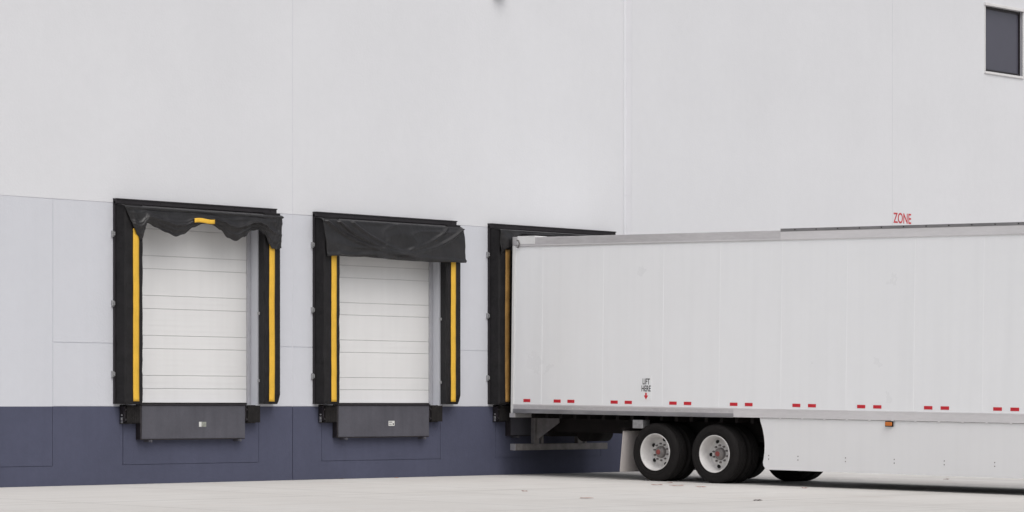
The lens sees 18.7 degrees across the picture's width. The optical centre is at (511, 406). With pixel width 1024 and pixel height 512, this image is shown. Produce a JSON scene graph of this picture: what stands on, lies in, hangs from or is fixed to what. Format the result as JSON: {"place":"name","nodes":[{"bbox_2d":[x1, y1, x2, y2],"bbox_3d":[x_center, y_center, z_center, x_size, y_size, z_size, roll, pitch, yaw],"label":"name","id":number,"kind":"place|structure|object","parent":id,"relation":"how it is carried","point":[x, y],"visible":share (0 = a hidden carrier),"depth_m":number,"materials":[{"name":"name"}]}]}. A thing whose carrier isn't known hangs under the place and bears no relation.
{"place":"outdoors","nodes":[
{"label":"outdoors","id":0,"kind":"place"},
{"bbox_2d":[0,469,1023,511],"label":"ground","id":1,"kind":"structure","parent":0,"point":[636,491],"depth_m":43.78,"materials":[{"name":"concrete"}]},
{"bbox_2d":[0,0,1023,486],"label":"warehouse","id":2,"kind":"structure","parent":1,"relation":"on","point":[472,118],"depth_m":50.88,"materials":[{"name":"paint"}]},
{"bbox_2d":[120,405,139,423],"bbox_3d":[-5.684,0.116,46.307,0.124,0.282,0.335,0,0,41],"label":"dock bumper","id":3,"kind":"object","parent":2,"relation":"attached to","point":[129,414],"visible":1,"depth_m":46.24,"materials":[{"name":"rubber"}]},
{"bbox_2d":[136,404,246,441],"bbox_3d":[-4.847,0.248,47.258,0.138,0.574,2.180,0,0,41],"label":"dock leveler","id":4,"kind":"object","parent":2,"relation":"attached to","point":[185,421],"visible":1,"depth_m":47.18,"materials":[{"name":"grey paint"}]},
{"bbox_2d":[142,223,250,403],"bbox_3d":[-5.003,-1.590,47.515,0.090,3.110,2.744,0,0,41],"label":"overhead door","id":5,"kind":"structure","parent":2,"relation":"in","point":[196,287],"depth_m":47.69,"materials":[{"name":"white metal"}]},
{"bbox_2d":[111,198,283,403],"bbox_3d":[-4.694,-1.563,47.285,0.338,3.047,3.406,0,0,41],"label":"dock seal","id":6,"kind":"object","parent":2,"relation":"attached to","point":[132,218],"visible":1,"depth_m":46.61,"materials":[{"name":"black fabric"}]},
{"bbox_2d":[245,405,259,422],"bbox_3d":[-4.051,0.116,48.186,0.124,0.282,0.335,0,0,41],"label":"dock bumper","id":7,"kind":"object","parent":2,"relation":"attached to","point":[252,413],"visible":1,"depth_m":48.14,"materials":[{"name":"black rubber"}]},
{"bbox_2d":[318,405,336,422],"bbox_3d":[-2.931,0.116,49.475,0.124,0.282,0.335,0,0,41],"label":"dock bumper","id":8,"kind":"object","parent":2,"relation":"attached to","point":[327,413],"visible":1,"depth_m":49.41,"materials":[{"name":"black rubber"}]},
{"bbox_2d":[333,404,430,439],"bbox_3d":[-2.093,0.248,50.427,0.138,0.574,2.180,0,0,41],"label":"dock leveler","id":9,"kind":"object","parent":2,"relation":"attached to","point":[376,420],"visible":1,"depth_m":50.36,"materials":[{"name":"grey paint"}]},
{"bbox_2d":[339,256,432,404],"bbox_3d":[-2.249,-1.590,50.684,0.090,3.110,2.744,0,0,41],"label":"overhead door","id":10,"kind":"structure","parent":2,"relation":"in","point":[386,316],"depth_m":50.88,"materials":[{"name":"white metal"}]},
{"bbox_2d":[311,211,466,403],"bbox_3d":[-1.935,-1.563,50.450,0.350,3.047,3.406,0,0,41],"label":"dock seal","id":11,"kind":"object","parent":2,"relation":"attached to","point":[335,237],"visible":1,"depth_m":49.98,"materials":[{"name":"black fabric"}]},
{"bbox_2d":[429,405,441,421],"bbox_3d":[-1.297,0.116,51.355,0.124,0.282,0.335,0,0,41],"label":"dock bumper","id":12,"kind":"object","parent":2,"relation":"attached to","point":[435,413],"visible":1,"depth_m":51.30,"materials":[{"name":"black rubber"}]},
{"bbox_2d":[493,405,509,421],"bbox_3d":[-0.184,0.116,52.636,0.124,0.282,0.335,0,0,41],"label":"dock bumper","id":13,"kind":"object","parent":2,"relation":"attached to","point":[501,413],"visible":1,"depth_m":52.57,"materials":[{"name":"black rubber"}]},
{"bbox_2d":[505,404,546,437],"bbox_3d":[0.653,0.248,53.587,0.138,0.574,2.180,0,0,41],"label":"dock leveler","id":14,"kind":"object","parent":2,"relation":"attached to","point":[516,427],"visible":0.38,"depth_m":52.90,"materials":[{"name":"grey paint"}]},
{"bbox_2d":[486,223,615,403],"bbox_3d":[0.799,-1.563,53.621,0.318,3.047,3.406,0,0,41],"label":"dock seal","id":15,"kind":"object","parent":2,"relation":"attached to","point":[499,256],"visible":0.57,"depth_m":52.44,"materials":[{"name":"black fabric"}]},
{"bbox_2d":[893,213,910,223],"bbox_3d":[7.753,-3.742,61.861,0.002,0.208,0.626,0,0,41],"label":"lettering","id":16,"kind":"object","parent":2,"relation":"attached to","point":[907,220],"depth_m":61.89,"materials":[{"name":"red paint"}]},
{"bbox_2d":[984,2,1023,78],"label":"window","id":17,"kind":"structure","parent":2,"relation":"in","point":[1001,26],"depth_m":64.80,"materials":[{"name":"grey glass"}]},
{"bbox_2d":[510,222,1023,482],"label":"semi trailer","id":18,"kind":"object","parent":1,"relation":"on","point":[796,354],"visible":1,"depth_m":48.81,"materials":[{"name":"white paint"}]}
]}

